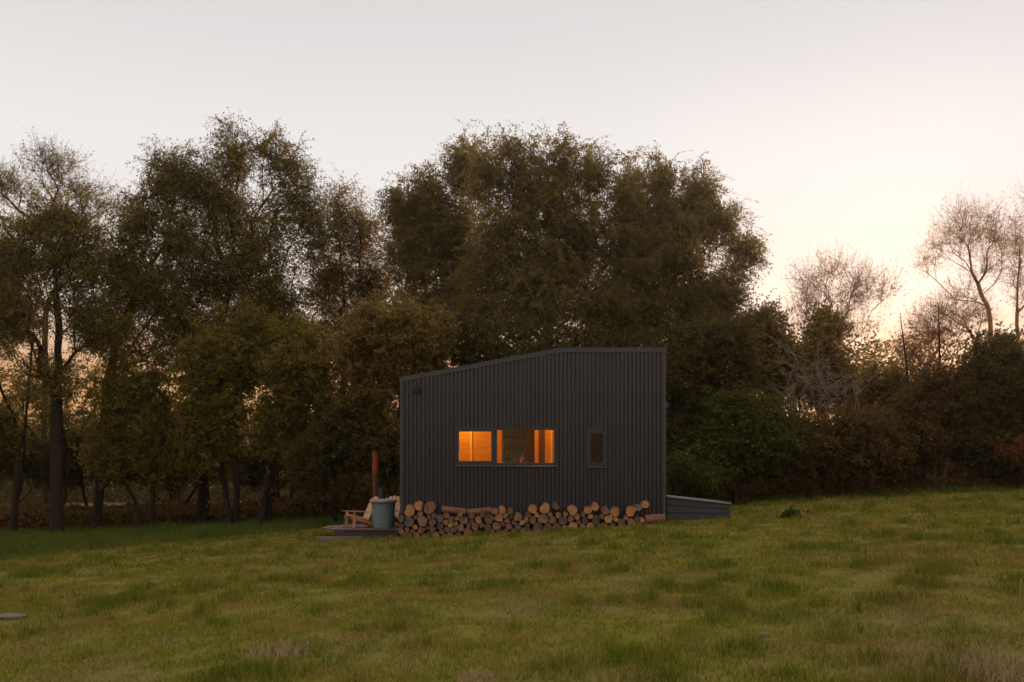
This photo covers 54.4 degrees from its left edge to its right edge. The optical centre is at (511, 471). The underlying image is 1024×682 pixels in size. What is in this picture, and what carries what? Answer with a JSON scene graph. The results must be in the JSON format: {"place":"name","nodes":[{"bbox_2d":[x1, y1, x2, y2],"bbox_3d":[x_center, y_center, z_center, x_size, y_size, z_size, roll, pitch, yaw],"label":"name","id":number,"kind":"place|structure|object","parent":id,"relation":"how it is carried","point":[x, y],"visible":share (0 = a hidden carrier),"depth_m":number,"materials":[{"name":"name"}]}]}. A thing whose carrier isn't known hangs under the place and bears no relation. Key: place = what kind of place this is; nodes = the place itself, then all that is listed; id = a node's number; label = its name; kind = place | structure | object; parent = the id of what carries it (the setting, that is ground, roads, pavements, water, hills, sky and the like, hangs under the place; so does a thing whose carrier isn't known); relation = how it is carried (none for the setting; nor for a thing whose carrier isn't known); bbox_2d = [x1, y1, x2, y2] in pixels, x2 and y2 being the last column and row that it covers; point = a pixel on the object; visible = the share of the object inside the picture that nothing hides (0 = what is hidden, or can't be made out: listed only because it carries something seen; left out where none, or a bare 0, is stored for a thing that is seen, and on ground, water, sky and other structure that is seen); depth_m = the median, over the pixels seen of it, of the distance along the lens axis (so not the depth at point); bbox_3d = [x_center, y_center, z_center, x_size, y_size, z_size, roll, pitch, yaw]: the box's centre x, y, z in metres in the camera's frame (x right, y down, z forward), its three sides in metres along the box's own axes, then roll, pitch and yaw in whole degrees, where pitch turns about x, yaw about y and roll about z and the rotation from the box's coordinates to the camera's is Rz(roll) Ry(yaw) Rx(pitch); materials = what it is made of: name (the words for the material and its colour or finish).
{"place":"outdoors","nodes":[
{"label":"outdoors","id":0,"kind":"place"},
{"bbox_2d":[424,501,436,514],"bbox_3d":[-2.005,0.889,24.398,0.319,0.302,0.438,-20,1,-1],"label":"firewood log","id":1,"kind":"object","parent":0,"point":[430,507],"visible":1,"depth_m":24.18,"materials":[{"name":"brown wood"}]},
{"bbox_2d":[471,522,478,530],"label":"firewood log","id":2,"kind":"object","parent":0,"point":[474,526],"visible":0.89,"depth_m":24.20,"materials":[{"name":"brown wood"}]},
{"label":"firewood log","id":3,"kind":"object","parent":2,"relation":"on","visible":0},
{"bbox_2d":[469,512,474,518],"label":"firewood log","id":4,"kind":"object","parent":3,"relation":"on","point":[472,515],"visible":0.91,"depth_m":24.17,"materials":[{"name":"brown wood"}]},
{"bbox_2d":[467,507,490,515],"bbox_3d":[-0.796,0.981,24.317,0.589,0.186,0.183,-5,0,-3],"label":"firewood log","id":5,"kind":"object","parent":4,"relation":"on","point":[478,511],"visible":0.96,"depth_m":24.25,"materials":[{"name":"brown wood"}]},
{"bbox_2d":[0,476,1023,681],"bbox_3d":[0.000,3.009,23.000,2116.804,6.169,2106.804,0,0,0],"label":"ground","id":6,"kind":"structure","parent":0,"point":[860,579],"depth_m":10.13,"materials":[{"name":"green plant"}]},
{"bbox_2d":[0,613,26,618],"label":"stone","id":7,"kind":"object","parent":6,"relation":"on","point":[10,615],"visible":0.94,"depth_m":11.79,"materials":[{"name":"grey stone"}]},
{"bbox_2d":[0,223,40,532],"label":"alder tree","id":8,"kind":"object","parent":6,"relation":"on","point":[9,421],"visible":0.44,"depth_m":35.41,"materials":[{"name":"green plant"}]},
{"bbox_2d":[0,419,49,502],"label":"hawthorn shrub","id":9,"kind":"object","parent":6,"relation":"on","point":[7,456],"visible":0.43,"depth_m":39.70,"materials":[{"name":"green plant"}]},
{"bbox_2d":[0,126,125,503],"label":"sparse tree","id":10,"kind":"object","parent":6,"relation":"on","point":[10,179],"visible":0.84,"depth_m":46.84,"materials":[{"name":"green plant"}]},
{"bbox_2d":[0,358,125,523],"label":"hawthorn shrub","id":11,"kind":"object","parent":6,"relation":"on","point":[67,422],"visible":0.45,"depth_m":38.29,"materials":[{"name":"green plant"}]},
{"bbox_2d":[0,174,145,534],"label":"alder tree","id":12,"kind":"object","parent":6,"relation":"on","point":[22,259],"visible":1,"depth_m":33.68,"materials":[{"name":"green plant"}]},
{"bbox_2d":[25,414,148,505],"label":"hawthorn shrub","id":13,"kind":"object","parent":6,"relation":"on","point":[78,480],"visible":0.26,"depth_m":39.59,"materials":[{"name":"green plant"}]},
{"bbox_2d":[66,330,206,530],"bbox_3d":[-13.032,-1.422,35.017,4.934,7.278,3.144,0,0,0],"label":"hawthorn shrub","id":14,"kind":"object","parent":6,"relation":"on","point":[136,392],"visible":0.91,"depth_m":34.58,"materials":[{"name":"green plant"}]},
{"bbox_2d":[72,134,230,532],"bbox_3d":[-13.024,-4.974,36.041,5.683,14.532,3.825,0,0,0],"label":"alder tree","id":15,"kind":"object","parent":6,"relation":"on","point":[171,181],"visible":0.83,"depth_m":35.59,"materials":[{"name":"green plant"}]},
{"bbox_2d":[150,635,177,645],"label":"dry grass tuft","id":16,"kind":"object","parent":6,"relation":"on","point":[164,638],"visible":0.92,"depth_m":9.72,"materials":[{"name":"beige plant"}]},
{"bbox_2d":[115,434,259,503],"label":"hawthorn shrub","id":17,"kind":"object","parent":6,"relation":"on","point":[176,487],"visible":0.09,"depth_m":39.81,"materials":[{"name":"green plant"}]},
{"bbox_2d":[154,291,296,524],"bbox_3d":[-9.745,-2.003,34.270,4.808,8.115,3.670,0,0,0],"label":"hawthorn shrub","id":18,"kind":"object","parent":6,"relation":"on","point":[215,376],"visible":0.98,"depth_m":33.62,"materials":[{"name":"green plant"}]},
{"bbox_2d":[156,107,353,524],"bbox_3d":[-9.578,-5.600,37.018,7.397,15.556,4.851,0,0,0],"label":"alder tree","id":19,"kind":"object","parent":6,"relation":"on","point":[243,264],"visible":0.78,"depth_m":36.54,"materials":[{"name":"green plant"}]},
{"bbox_2d":[236,635,312,662],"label":"dry grass tuft","id":20,"kind":"object","parent":6,"relation":"on","point":[288,648],"visible":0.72,"depth_m":8.21,"materials":[{"name":"brown plant"}]},
{"bbox_2d":[225,430,336,499],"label":"hawthorn shrub","id":21,"kind":"object","parent":6,"relation":"on","point":[255,474],"visible":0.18,"depth_m":39.40,"materials":[{"name":"green plant"}]},
{"bbox_2d":[235,307,347,526],"bbox_3d":[-6.943,-1.787,33.499,4.491,7.583,3.400,0,0,0],"label":"hazel shrub","id":22,"kind":"object","parent":6,"relation":"on","point":[298,374],"visible":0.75,"depth_m":33.09,"materials":[{"name":"green plant"}]},
{"bbox_2d":[315,537,362,540],"bbox_3d":[-4.354,1.701,25.120,1.201,0.115,0.080,0,0,0],"label":"edging timber","id":23,"kind":"object","parent":6,"relation":"on","point":[328,538],"visible":0.66,"depth_m":25.08,"materials":[{"name":"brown wood"}]},
{"bbox_2d":[279,381,399,524],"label":"hazel shrub","id":24,"kind":"object","parent":6,"relation":"on","point":[321,465],"visible":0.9,"depth_m":32.04,"materials":[{"name":"green plant"}]},
{"bbox_2d":[290,164,408,507],"bbox_3d":[-6.408,-5.065,39.117,5.200,14.063,4.158,0,0,0],"label":"brown tree","id":25,"kind":"object","parent":6,"relation":"on","point":[358,287],"visible":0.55,"depth_m":38.53,"materials":[{"name":"green plant"}]},
{"bbox_2d":[321,524,399,536],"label":"patio platform","id":26,"kind":"structure","parent":6,"relation":"on","point":[349,530],"depth_m":25.32,"materials":[{"name":"grey wood"}]},
{"bbox_2d":[342,496,377,527],"bbox_3d":[-3.922,1.069,26.040,0.839,0.825,0.675,0,0,-32],"label":"garden chair","id":27,"kind":"object","parent":26,"relation":"on","point":[364,519],"visible":0.91,"depth_m":26.00,"materials":[{"name":"beige wood"}]},
{"bbox_2d":[372,451,384,498],"bbox_3d":[-3.589,0.448,27.150,0.492,2.024,0.430,0,0,0],"label":"wood stove","id":28,"kind":"object","parent":26,"relation":"on","point":[379,493],"visible":0.58,"depth_m":27.20,"materials":[{"name":"metal"}]},
{"bbox_2d":[370,499,396,528],"bbox_3d":[-3.304,1.087,25.600,0.710,0.745,0.710,0,0,0],"label":"tub","id":29,"kind":"object","parent":26,"relation":"on","point":[383,512],"visible":1,"depth_m":25.36,"materials":[{"name":"teal paint"}]},
{"bbox_2d":[386,496,399,526],"bbox_3d":[-3.265,1.069,26.523,0.675,0.825,0.839,0,0,14],"label":"garden chair","id":30,"kind":"object","parent":26,"relation":"on","point":[397,509],"visible":0.23,"depth_m":26.70,"materials":[{"name":"beige wood"}]},
{"bbox_2d":[314,279,466,498],"bbox_3d":[-4.096,-2.293,32.960,5.218,8.100,3.480,0,0,0],"label":"hazel shrub","id":31,"kind":"object","parent":6,"relation":"on","point":[383,348],"visible":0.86,"depth_m":32.36,"materials":[{"name":"green plant"}]},
{"bbox_2d":[417,526,426,533],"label":"firewood log","id":32,"kind":"object","parent":6,"relation":"on","point":[421,530],"visible":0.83,"depth_m":24.22,"materials":[{"name":"brown wood"}]},
{"bbox_2d":[417,516,427,526],"bbox_3d":[-2.180,1.210,24.326,0.253,0.268,0.362,6,0,0],"label":"firewood log","id":33,"kind":"object","parent":32,"relation":"on","point":[422,521],"visible":0.97,"depth_m":24.15,"materials":[{"name":"brown wood"}]},
{"bbox_2d":[417,509,424,515],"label":"firewood log","id":34,"kind":"object","parent":33,"relation":"on","point":[421,513],"visible":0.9,"depth_m":24.20,"materials":[{"name":"brown wood"}]},
{"bbox_2d":[414,501,422,510],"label":"firewood log","id":35,"kind":"object","parent":34,"relation":"on","point":[418,505],"visible":1,"depth_m":24.17,"materials":[{"name":"beige wood"}]},
{"bbox_2d":[357,118,493,366],"bbox_3d":[-3.113,-5.861,38.094,5.614,15.147,4.237,0,0,0],"label":"birch tree","id":36,"kind":"object","parent":6,"relation":"on","point":[428,229],"visible":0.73,"depth_m":37.41,"materials":[{"name":"green plant"}]},
{"bbox_2d":[454,665,494,681],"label":"dry grass tuft","id":37,"kind":"object","parent":6,"relation":"on","point":[474,676],"visible":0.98,"depth_m":6.76,"materials":[{"name":"brown plant"}]},
{"bbox_2d":[0,421,1023,532],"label":"undergrowth","id":38,"kind":"object","parent":6,"relation":"on","point":[33,515],"visible":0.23,"depth_m":37.23,"materials":[{"name":"brown plant"}]},
{"bbox_2d":[0,483,1023,560],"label":"long grass","id":39,"kind":"structure","parent":6,"relation":"on","point":[38,540],"depth_m":31.33,"materials":[{"name":"green plant"}]},
{"bbox_2d":[0,319,1023,503],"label":"distant woods","id":40,"kind":"object","parent":6,"relation":"on","point":[115,495],"visible":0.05,"depth_m":102.35,"materials":[{"name":"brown plant"}]},
{"bbox_2d":[499,608,537,618],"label":"dry grass tuft","id":41,"kind":"object","parent":6,"relation":"on","point":[528,611],"visible":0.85,"depth_m":10.22,"materials":[{"name":"beige plant"}]},
{"bbox_2d":[399,347,667,536],"bbox_3d":[0.544,-0.663,26.317,6.690,4.817,3.435,0,0,0],"label":"cabin","id":42,"kind":"object","parent":6,"relation":"on","point":[591,421],"visible":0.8,"depth_m":24.70,"materials":[{"name":"metal"}]},
{"bbox_2d":[457,428,493,466],"bbox_3d":[-0.904,-0.602,24.722,0.928,0.966,0.215,0,0,0],"label":"window","id":43,"kind":"structure","parent":42,"relation":"in","point":[459,463],"depth_m":24.66,"materials":[{"name":"grey metal"}]},
{"bbox_2d":[502,430,533,462],"bbox_3d":[0.171,-0.720,27.942,0.905,1.163,0.135,0,0,0],"label":"window","id":44,"kind":"structure","parent":42,"relation":"in","point":[529,433],"depth_m":27.90,"materials":[{"name":"brown wood"}]},
{"bbox_2d":[494,428,557,466],"bbox_3d":[0.353,-0.599,24.722,1.586,0.973,0.215,0,0,0],"label":"window","id":45,"kind":"structure","parent":42,"relation":"in","point":[496,464],"depth_m":24.66,"materials":[{"name":"grey metal"}]},
{"bbox_2d":[539,430,544,462],"bbox_3d":[0.788,-0.593,26.530,0.369,3.189,0.320,0,0,0],"label":"cupboard door","id":46,"kind":"structure","parent":42,"relation":"in","point":[541,432],"depth_m":26.37,"materials":[{"name":"brown wood"}]},
{"bbox_2d":[586,428,606,467],"bbox_3d":[2.095,-0.590,24.722,0.521,0.990,0.215,0,0,0],"label":"window","id":47,"kind":"structure","parent":42,"relation":"in","point":[589,431],"depth_m":24.66,"materials":[{"name":"grey metal"}]},
{"bbox_2d":[531,521,541,530],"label":"firewood log","id":48,"kind":"object","parent":6,"relation":"on","point":[536,525],"visible":0.75,"depth_m":24.26,"materials":[{"name":"brown wood"}]},
{"bbox_2d":[537,514,548,523],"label":"firewood log","id":49,"kind":"object","parent":48,"relation":"on","point":[543,518],"visible":0.94,"depth_m":24.23,"materials":[{"name":"brown wood"}]},
{"bbox_2d":[539,502,549,513],"bbox_3d":[0.808,0.900,24.426,0.279,0.263,0.366,-28,-2,3],"label":"firewood log","id":50,"kind":"object","parent":49,"relation":"on","point":[544,508],"visible":1,"depth_m":24.25,"materials":[{"name":"beige wood"}]},
{"bbox_2d":[427,304,653,462],"bbox_3d":[0.745,-2.138,34.155,8.712,7.234,4.845,0,0,0],"label":"holly shrub","id":51,"kind":"object","parent":6,"relation":"on","point":[513,440],"visible":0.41,"depth_m":33.52,"materials":[{"name":"green plant"}]},
{"bbox_2d":[442,118,668,356],"bbox_3d":[1.381,-5.639,35.955,8.640,14.214,5.019,0,0,0],"label":"birch tree","id":52,"kind":"object","parent":6,"relation":"on","point":[552,284],"visible":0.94,"depth_m":35.42,"materials":[{"name":"green plant"}]},
{"bbox_2d":[568,522,577,528],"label":"firewood log","id":53,"kind":"object","parent":6,"relation":"on","point":[571,524],"visible":0.68,"depth_m":24.13,"materials":[{"name":"beige wood"}]},
{"bbox_2d":[568,515,573,522],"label":"firewood log","id":54,"kind":"object","parent":53,"relation":"on","point":[570,518],"visible":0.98,"depth_m":24.14,"materials":[{"name":"brown wood"}]},
{"bbox_2d":[567,504,577,515],"bbox_3d":[1.466,0.944,24.407,0.272,0.258,0.405,26,0,1],"label":"firewood log","id":55,"kind":"object","parent":54,"relation":"on","point":[572,510],"visible":1,"depth_m":24.21,"materials":[{"name":"beige wood"}]},
{"bbox_2d":[585,605,620,613],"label":"dry grass tuft","id":56,"kind":"object","parent":6,"relation":"on","point":[615,607],"visible":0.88,"depth_m":9.87,"materials":[{"name":"beige plant"}]},
{"bbox_2d":[626,517,635,524],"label":"firewood log","id":57,"kind":"object","parent":6,"relation":"on","point":[629,521],"visible":0.68,"depth_m":24.24,"materials":[{"name":"brown wood"}]},
{"bbox_2d":[625,506,635,516],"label":"firewood log","id":58,"kind":"object","parent":57,"relation":"on","point":[630,511],"visible":0.98,"depth_m":24.21,"materials":[{"name":"beige wood"}]},
{"bbox_2d":[644,514,665,523],"bbox_3d":[3.489,1.171,24.316,0.491,0.275,0.278,-2,0,-3],"label":"firewood log","id":59,"kind":"object","parent":6,"relation":"on","point":[652,518],"visible":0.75,"depth_m":24.21,"materials":[{"name":"brown wood"}]},
{"bbox_2d":[591,140,774,355],"bbox_3d":[6.003,-5.513,37.095,7.574,13.584,4.467,0,0,0],"label":"birch tree","id":60,"kind":"object","parent":6,"relation":"on","point":[693,222],"visible":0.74,"depth_m":36.41,"materials":[{"name":"green plant"}]},
{"bbox_2d":[666,446,728,495],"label":"shrub","id":61,"kind":"object","parent":6,"relation":"on","point":[681,469],"visible":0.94,"depth_m":31.10,"materials":[{"name":"green plant"}]},
{"bbox_2d":[666,495,731,520],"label":"platform","id":62,"kind":"structure","parent":6,"relation":"on","point":[683,508],"depth_m":24.82,"materials":[{"name":"grey wood"}]},
{"bbox_2d":[642,312,774,497],"bbox_3d":[6.336,-2.125,33.446,4.964,6.660,3.380,0,0,0],"label":"holly shrub","id":63,"kind":"object","parent":6,"relation":"on","point":[715,350],"visible":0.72,"depth_m":32.79,"materials":[{"name":"green plant"}]},
{"bbox_2d":[667,378,819,504],"bbox_3d":[7.508,-0.963,32.554,4.937,4.312,3.043,0,0,0],"label":"hawthorn shrub","id":64,"kind":"object","parent":6,"relation":"on","point":[742,429],"visible":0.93,"depth_m":31.95,"materials":[{"name":"green plant"}]},
{"bbox_2d":[739,659,776,675],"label":"dry grass tuft","id":65,"kind":"object","parent":6,"relation":"on","point":[754,666],"visible":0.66,"depth_m":6.67,"materials":[{"name":"brown plant"}]},
{"bbox_2d":[723,288,830,486],"bbox_3d":[9.075,-2.782,35.959,5.356,7.700,3.033,0,0,0],"label":"hawthorn shrub","id":66,"kind":"object","parent":6,"relation":"on","point":[767,319],"visible":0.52,"depth_m":35.44,"materials":[{"name":"green plant"}]},
{"bbox_2d":[776,505,808,518],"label":"weed clump","id":67,"kind":"object","parent":6,"relation":"on","point":[789,512],"visible":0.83,"depth_m":23.57,"materials":[{"name":"green plant"}]},
{"bbox_2d":[763,333,877,498],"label":"dead branches","id":68,"kind":"object","parent":6,"relation":"on","point":[819,376],"visible":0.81,"depth_m":33.82,"materials":[{"name":"plant"}]},
{"bbox_2d":[796,292,869,482],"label":"hawthorn shrub","id":69,"kind":"object","parent":6,"relation":"on","point":[822,321],"visible":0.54,"depth_m":35.99,"materials":[{"name":"green plant"}]},
{"bbox_2d":[755,397,919,497],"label":"bramble bush","id":70,"kind":"object","parent":6,"relation":"on","point":[850,440],"visible":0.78,"depth_m":32.35,"materials":[{"name":"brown plant"}]},
{"bbox_2d":[771,236,912,418],"bbox_3d":[12.449,-3.925,37.342,5.436,9.863,3.231,0,0,0],"label":"thorn tree","id":71,"kind":"object","parent":6,"relation":"on","point":[854,286],"visible":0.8,"depth_m":37.28,"materials":[{"name":"brown plant"}]},
{"bbox_2d":[833,343,923,484],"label":"hawthorn shrub","id":72,"kind":"object","parent":6,"relation":"on","point":[877,387],"visible":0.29,"depth_m":37.51,"materials":[{"name":"green plant"}]},
{"bbox_2d":[894,314,914,479],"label":"dead sapling","id":73,"kind":"object","parent":6,"relation":"on","point":[906,361],"visible":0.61,"depth_m":35.98,"materials":[{"name":"wood"}]},
{"bbox_2d":[856,353,979,492],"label":"bramble bush","id":74,"kind":"object","parent":6,"relation":"on","point":[928,409],"visible":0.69,"depth_m":33.53,"materials":[{"name":"green plant"}]},
{"bbox_2d":[932,304,948,477],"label":"dead sapling","id":75,"kind":"object","parent":6,"relation":"on","point":[940,355],"visible":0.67,"depth_m":35.98,"materials":[{"name":"wood"}]},
{"bbox_2d":[878,272,1007,480],"bbox_3d":[15.712,-3.324,36.463,4.888,8.267,3.000,0,0,0],"label":"thorn tree","id":76,"kind":"object","parent":6,"relation":"on","point":[927,330],"visible":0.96,"depth_m":36.38,"materials":[{"name":"brown plant"}]},
{"bbox_2d":[898,180,1023,340],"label":"sparse tree","id":77,"kind":"object","parent":6,"relation":"on","point":[964,236],"visible":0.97,"depth_m":37.83,"materials":[{"name":"brown plant"}]},
{"bbox_2d":[928,315,1023,486],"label":"gorse bush","id":78,"kind":"object","parent":6,"relation":"on","point":[997,408],"visible":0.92,"depth_m":33.43,"materials":[{"name":"green plant"}]},
{"bbox_2d":[939,639,1023,681],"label":"dry grass tuft","id":79,"kind":"object","parent":6,"relation":"on","point":[1008,673],"visible":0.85,"depth_m":6.38,"materials":[{"name":"brown plant"}]},
{"bbox_2d":[990,178,1023,352],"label":"sparse tree","id":80,"kind":"object","parent":6,"relation":"on","point":[1017,237],"visible":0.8,"depth_m":38.97,"materials":[{"name":"brown plant"}]},
{"bbox_2d":[991,434,1023,489],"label":"rust shrub","id":81,"kind":"object","parent":6,"relation":"on","point":[1015,451],"visible":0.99,"depth_m":32.55,"materials":[{"name":"brown plant"}]},
{"bbox_2d":[1017,579,1021,639],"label":"grass stalk","id":82,"kind":"object","parent":6,"relation":"on","point":[1019,605],"depth_m":7.42,"materials":[{"name":"green plant"}]},
{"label":"firewood log","id":83,"kind":"object","parent":6,"relation":"on","visible":0},
{"bbox_2d":[603,515,612,522],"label":"firewood log","id":84,"kind":"object","parent":83,"relation":"on","point":[607,518],"visible":0.91,"depth_m":24.17,"materials":[{"name":"beige wood"}]},
{"bbox_2d":[609,506,619,516],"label":"firewood log","id":85,"kind":"object","parent":84,"relation":"on","point":[614,511],"visible":1,"depth_m":24.23,"materials":[{"name":"beige wood"}]},
{"bbox_2d":[0,0,1023,472],"label":"sky","id":86,"kind":"structure","parent":0,"point":[850,121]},
{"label":"firewood log","id":87,"kind":"object","parent":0,"visible":0},
{"bbox_2d":[528,504,536,513],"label":"firewood log","id":88,"kind":"object","parent":87,"relation":"on","point":[532,508],"visible":1,"depth_m":24.22,"materials":[{"name":"beige wood"}]},
{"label":"firewood log","id":89,"kind":"object","parent":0,"visible":0},
{"bbox_2d":[457,523,463,531],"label":"firewood log","id":90,"kind":"object","parent":89,"relation":"on","point":[460,526],"visible":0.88,"depth_m":24.25,"materials":[{"name":"brown wood"}]},
{"bbox_2d":[459,516,469,523],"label":"firewood log","id":91,"kind":"object","parent":90,"relation":"on","point":[464,520],"visible":0.88,"depth_m":24.26,"materials":[{"name":"brown wood"}]},
{"bbox_2d":[441,506,465,515],"bbox_3d":[-1.423,0.966,24.317,0.602,0.200,0.201,7,0,-3],"label":"firewood log","id":92,"kind":"object","parent":91,"relation":"on","point":[451,510],"visible":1,"depth_m":24.24,"materials":[{"name":"brown wood"}]},
{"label":"firewood log","id":93,"kind":"object","parent":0,"visible":0},
{"bbox_2d":[484,523,490,530],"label":"firewood log","id":94,"kind":"object","parent":93,"relation":"on","point":[487,526],"visible":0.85,"depth_m":24.21,"materials":[{"name":"brown wood"}]},
{"bbox_2d":[484,514,493,523],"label":"firewood log","id":95,"kind":"object","parent":94,"relation":"on","point":[488,518],"visible":0.91,"depth_m":24.21,"materials":[{"name":"brown wood"}]},
{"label":"firewood log","id":96,"kind":"object","parent":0,"visible":0},
{"bbox_2d":[506,523,512,528],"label":"firewood log","id":97,"kind":"object","parent":96,"relation":"on","point":[509,525],"visible":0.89,"depth_m":24.15,"materials":[{"name":"brown wood"}]},
{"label":"firewood log","id":98,"kind":"object","parent":97,"relation":"on","visible":0},
{"bbox_2d":[513,512,521,520],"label":"firewood log","id":99,"kind":"object","parent":98,"relation":"on","point":[517,516],"visible":0.99,"depth_m":24.25,"materials":[{"name":"brown wood"}]},
{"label":"firewood log","id":100,"kind":"object","parent":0,"visible":0},
{"bbox_2d":[558,516,567,524],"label":"firewood log","id":101,"kind":"object","parent":100,"relation":"on","point":[562,520],"visible":0.89,"depth_m":24.20,"materials":[{"name":"brown wood"}]},
{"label":"firewood log","id":102,"kind":"object","parent":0,"visible":0},
{"bbox_2d":[404,516,414,526],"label":"firewood log","id":103,"kind":"object","parent":102,"relation":"on","point":[409,521],"visible":0.94,"depth_m":24.16,"materials":[{"name":"brown wood"}]},
{"bbox_2d":[404,504,416,516],"bbox_3d":[-2.482,0.963,24.430,0.279,0.296,0.413,38,2,2],"label":"firewood log","id":104,"kind":"object","parent":103,"relation":"on","point":[410,510],"visible":0.88,"depth_m":24.23,"materials":[{"name":"beige wood"}]},
{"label":"firewood log","id":105,"kind":"object","parent":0,"visible":0},
{"bbox_2d":[592,514,599,524],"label":"firewood log","id":106,"kind":"object","parent":105,"relation":"on","point":[595,518],"visible":0.85,"depth_m":24.22,"materials":[{"name":"brown wood"}]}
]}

